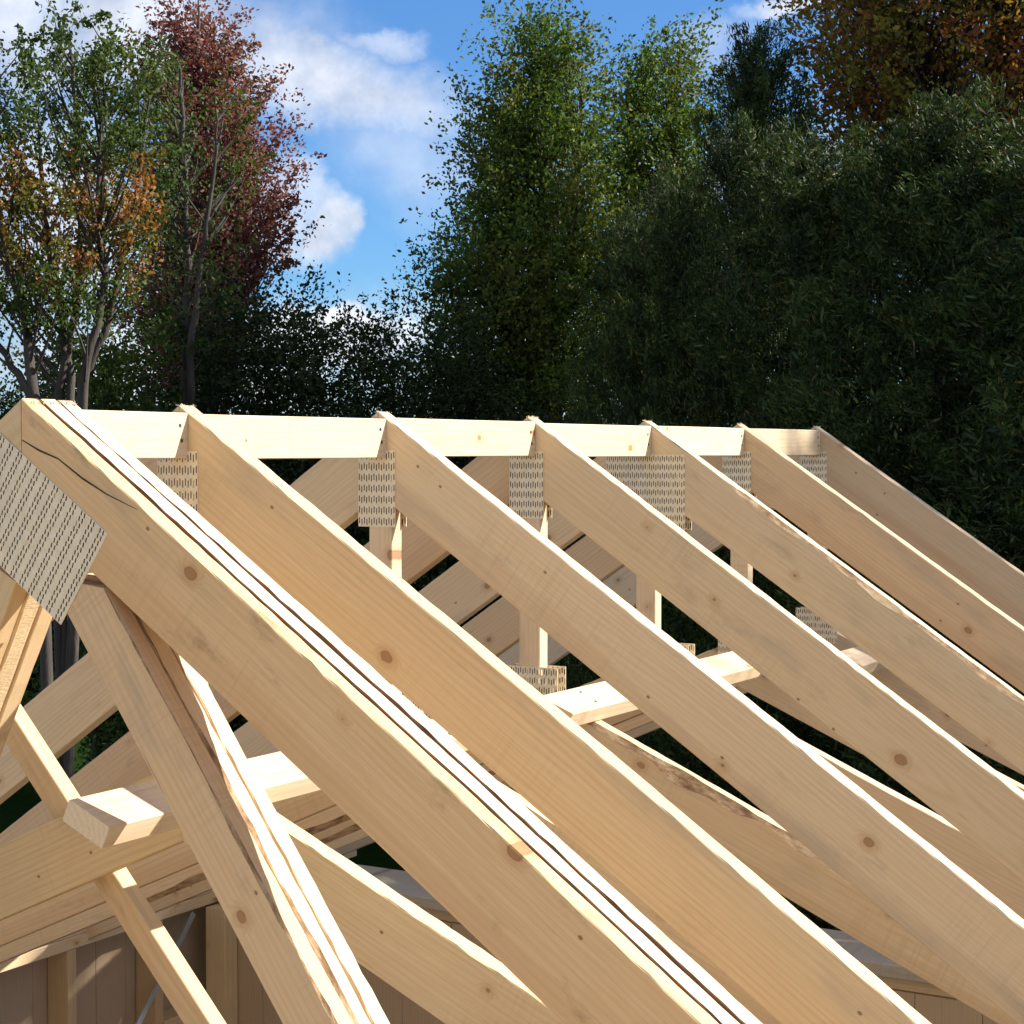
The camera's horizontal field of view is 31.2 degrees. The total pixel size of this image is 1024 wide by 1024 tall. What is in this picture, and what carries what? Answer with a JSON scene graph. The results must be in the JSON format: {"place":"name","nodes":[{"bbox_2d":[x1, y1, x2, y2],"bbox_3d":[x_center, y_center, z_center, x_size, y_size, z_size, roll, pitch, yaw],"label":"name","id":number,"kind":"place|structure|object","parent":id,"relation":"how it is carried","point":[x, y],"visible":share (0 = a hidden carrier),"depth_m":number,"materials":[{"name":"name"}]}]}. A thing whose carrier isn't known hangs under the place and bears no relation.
{"place":"outdoors","nodes":[
{"label":"outdoors","id":0,"kind":"place"},
{"bbox_2d":[0,462,989,870],"bbox_3d":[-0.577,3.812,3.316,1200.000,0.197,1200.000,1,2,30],"label":"lawn","id":1,"kind":"structure","parent":0,"point":[20,802],"depth_m":20.14,"materials":[{"name":"green plant"}]},
{"bbox_2d":[0,360,97,796],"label":"shrub","id":2,"kind":"object","parent":1,"relation":"on","point":[30,688],"visible":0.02,"depth_m":20.95,"materials":[{"name":"green plant"}]},
{"bbox_2d":[0,0,204,778],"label":"broadleaf tree","id":3,"kind":"object","parent":1,"relation":"on","point":[87,260],"visible":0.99,"depth_m":15.20,"materials":[{"name":"green plant"}]},
{"bbox_2d":[0,284,208,759],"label":"shrub","id":4,"kind":"object","parent":1,"relation":"on","point":[102,395],"visible":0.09,"depth_m":17.35,"materials":[{"name":"green plant"}]},
{"bbox_2d":[74,355,260,773],"bbox_3d":[-3.526,0.863,19.099,2.615,5.064,2.658,1,2,30],"label":"shrub","id":5,"kind":"object","parent":1,"relation":"on","point":[137,407],"depth_m":18.87,"materials":[{"name":"green plant"}]},
{"bbox_2d":[105,50,278,406],"bbox_3d":[-3.149,-0.545,17.983,1.610,7.977,1.635,1,2,30],"label":"broadleaf tree","id":6,"kind":"object","parent":1,"relation":"on","point":[190,322],"visible":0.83,"depth_m":17.79,"materials":[{"name":"green plant"}]},
{"bbox_2d":[98,0,327,414],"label":"red tree","id":7,"kind":"object","parent":1,"relation":"on","point":[208,60],"visible":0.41,"depth_m":20.52,"materials":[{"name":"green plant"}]},
{"bbox_2d":[113,257,396,734],"bbox_3d":[-2.493,0.449,18.547,2.974,5.942,2.964,1,2,30],"label":"shrub","id":8,"kind":"object","parent":1,"relation":"on","point":[267,355],"visible":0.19,"depth_m":18.16,"materials":[{"name":"green plant"}]},
{"bbox_2d":[274,271,517,626],"bbox_3d":[-1.231,0.421,19.603,3.107,5.932,3.140,1,2,30],"label":"shrub","id":9,"kind":"object","parent":1,"relation":"on","point":[418,404],"visible":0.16,"depth_m":19.00,"materials":[{"name":"green plant"}]},
{"bbox_2d":[357,0,653,456],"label":"ash tree","id":10,"kind":"object","parent":1,"relation":"on","point":[538,306],"visible":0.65,"depth_m":20.41,"materials":[{"name":"green plant"}]},
{"bbox_2d":[415,371,620,793],"bbox_3d":[0.208,0.909,19.858,2.995,4.987,3.029,1,2,30],"label":"shrub","id":11,"kind":"object","parent":1,"relation":"on","point":[542,415],"visible":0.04,"depth_m":19.28,"materials":[{"name":"green plant"}]},
{"bbox_2d":[556,207,702,756],"bbox_3d":[1.080,0.690,15.454,2.269,6.531,2.167,1,2,30],"label":"cedar tree","id":12,"kind":"object","parent":1,"relation":"on","point":[592,379],"visible":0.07,"depth_m":15.23,"materials":[{"name":"green plant"}]},
{"bbox_2d":[571,0,732,337],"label":"ash tree","id":13,"kind":"object","parent":1,"relation":"on","point":[671,135],"visible":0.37,"depth_m":22.00,"materials":[{"name":"green plant"}]},
{"bbox_2d":[552,155,791,777],"bbox_3d":[1.328,0.582,14.584,2.604,6.817,2.582,-1,2,-23],"label":"cedar tree","id":14,"kind":"object","parent":1,"relation":"on","point":[668,206],"visible":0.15,"depth_m":14.37,"materials":[{"name":"green plant"}]},
{"bbox_2d":[585,106,849,924],"bbox_3d":[1.742,0.440,14.205,2.859,7.153,3.038,1,2,15],"label":"cedar tree","id":15,"kind":"object","parent":1,"relation":"on","point":[734,157],"visible":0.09,"depth_m":13.98,"materials":[{"name":"green plant"}]},
{"bbox_2d":[638,17,864,632],"bbox_3d":[2.408,-0.335,17.522,3.289,8.825,3.444,0,2,8],"label":"cedar tree","id":16,"kind":"object","parent":1,"relation":"on","point":[754,85],"visible":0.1,"depth_m":17.35,"materials":[{"name":"green plant"}]},
{"bbox_2d":[635,115,1003,927],"bbox_3d":[2.097,0.582,13.440,3.630,6.907,3.599,2,3,44],"label":"cedar tree","id":17,"kind":"object","parent":1,"relation":"on","point":[799,193],"visible":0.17,"depth_m":13.13,"materials":[{"name":"green plant"}]},
{"bbox_2d":[639,115,1009,924],"bbox_3d":[2.552,0.626,12.934,3.777,6.808,3.555,0,2,-7],"label":"cedar tree","id":18,"kind":"object","parent":1,"relation":"on","point":[831,247],"visible":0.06,"depth_m":12.55,"materials":[{"name":"green plant"}]},
{"bbox_2d":[695,69,1023,928],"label":"cedar tree","id":19,"kind":"object","parent":1,"relation":"on","point":[915,157],"visible":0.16,"depth_m":11.90,"materials":[{"name":"green plant"}]},
{"bbox_2d":[714,94,1023,930],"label":"cedar tree","id":20,"kind":"object","parent":1,"relation":"on","point":[986,156],"visible":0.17,"depth_m":11.41,"materials":[{"name":"green plant"}]},
{"bbox_2d":[753,153,1023,930],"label":"cedar tree","id":21,"kind":"object","parent":1,"relation":"on","point":[1010,403],"visible":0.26,"depth_m":10.66,"materials":[{"name":"green plant"}]},
{"bbox_2d":[763,0,1023,289],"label":"maple tree","id":22,"kind":"object","parent":1,"relation":"on","point":[905,54],"visible":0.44,"depth_m":18.02,"materials":[{"name":"brown plant"}]},
{"bbox_2d":[833,180,1023,992],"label":"cedar tree","id":23,"kind":"object","parent":1,"relation":"on","point":[1000,434],"visible":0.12,"depth_m":10.71,"materials":[{"name":"green plant"}]},
{"bbox_2d":[0,0,1022,459],"label":"sky","id":24,"kind":"structure","parent":0,"point":[367,70],"materials":[{"name":"blue"}]},
{"bbox_2d":[206,864,997,1023],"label":"cross wall","id":25,"kind":"structure","parent":0,"point":[236,992],"depth_m":6.00,"materials":[{"name":"brown wood"}]},
{"bbox_2d":[210,423,1023,897],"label":"roof truss","id":26,"kind":"object","parent":25,"relation":"on","point":[952,607],"visible":0.27,"depth_m":5.16,"materials":[{"name":"brown wood"}]},
{"bbox_2d":[749,428,819,454],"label":"ridge block","id":27,"kind":"structure","parent":26,"relation":"attached to","point":[794,442],"depth_m":5.61,"materials":[{"name":"beige wood"}]},
{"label":"floor slab","id":28,"kind":"structure","parent":0,"visible":0},
{"bbox_2d":[0,850,356,1023],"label":"stud wall","id":29,"kind":"structure","parent":28,"relation":"on","point":[79,977],"depth_m":5.97,"materials":[{"name":"brown wood"}]},
{"bbox_2d":[0,398,761,1023],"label":"girder truss","id":30,"kind":"object","parent":29,"relation":"on","point":[172,604],"visible":1,"depth_m":2.66,"materials":[{"name":"spruce"},{"name":"galvanised steel"}]},
{"bbox_2d":[0,403,930,1023],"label":"roof truss","id":31,"kind":"object","parent":29,"relation":"on","point":[750,933],"visible":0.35,"depth_m":2.92,"materials":[{"name":"brown wood"}]},
{"bbox_2d":[6,704,225,1023],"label":"slanting brace","id":32,"kind":"object","parent":31,"relation":"attached to","point":[179,983],"visible":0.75,"depth_m":3.34,"materials":[{"name":"brown wood"}]},
{"bbox_2d":[83,410,187,458],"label":"ridge block","id":33,"kind":"structure","parent":31,"relation":"attached to","point":[148,435],"depth_m":3.09,"materials":[{"name":"beige wood"}]},
{"bbox_2d":[63,717,467,847],"bbox_3d":[-0.370,0.463,3.311,0.096,0.070,1.132,1,2,30],"label":"flat brace","id":34,"kind":"object","parent":31,"relation":"attached to","point":[117,816],"visible":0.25,"depth_m":2.90,"materials":[{"name":"beige wood"}]},
{"bbox_2d":[204,414,385,458],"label":"ridge block","id":35,"kind":"structure","parent":31,"relation":"attached to","point":[274,437],"depth_m":3.47,"materials":[{"name":"beige wood"}]},
{"bbox_2d":[0,416,1023,1023],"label":"roof truss","id":36,"kind":"object","parent":29,"relation":"on","point":[964,790],"visible":0.54,"depth_m":4.00,"materials":[{"name":"brown wood"}]},
{"bbox_2d":[87,420,1023,938],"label":"roof truss","id":37,"kind":"object","parent":29,"relation":"on","point":[903,644],"visible":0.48,"depth_m":4.54,"materials":[{"name":"beige wood"}]},
{"bbox_2d":[545,423,650,456],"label":"ridge block","id":38,"kind":"structure","parent":37,"relation":"attached to","point":[590,440],"depth_m":4.54,"materials":[{"name":"beige wood"}]},
{"bbox_2d":[543,651,762,724],"bbox_3d":[0.473,0.423,4.727,0.096,0.070,1.515,1,2,30],"label":"flat brace","id":39,"kind":"object","parent":37,"relation":"attached to","point":[582,705],"visible":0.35,"depth_m":4.25,"materials":[{"name":"beige wood"}]},
{"bbox_2d":[659,426,743,455],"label":"ridge block","id":40,"kind":"structure","parent":37,"relation":"attached to","point":[708,441],"depth_m":5.08,"materials":[{"name":"beige wood"}]},
{"bbox_2d":[334,426,1023,854],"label":"roof truss","id":41,"kind":"object","parent":29,"relation":"on","point":[940,540],"visible":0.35,"depth_m":5.69,"materials":[{"name":"beige wood"}]},
{"bbox_2d":[840,647,884,672],"bbox_3d":[1.165,0.437,5.699,0.096,0.070,0.740,1,2,30],"label":"flat brace","id":42,"kind":"object","parent":41,"relation":"attached to","point":[862,659],"visible":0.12,"depth_m":5.45,"materials":[{"name":"beige wood"}]},
{"bbox_3d":[1.877,2.535,3.510,0.106,2.341,3.720,1,2,30],"label":"stud wall","id":43,"kind":"object","parent":28,"relation":"on","visible":0},
{"bbox_2d":[0,410,1023,1023],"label":"roof truss","id":44,"kind":"object","parent":43,"relation":"on","point":[936,902],"visible":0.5,"depth_m":3.44,"materials":[{"name":"beige wood"}]},
{"bbox_2d":[397,418,534,456],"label":"ridge block","id":45,"kind":"structure","parent":44,"relation":"attached to","point":[452,438],"depth_m":4.00,"materials":[{"name":"beige wood"}]}
]}

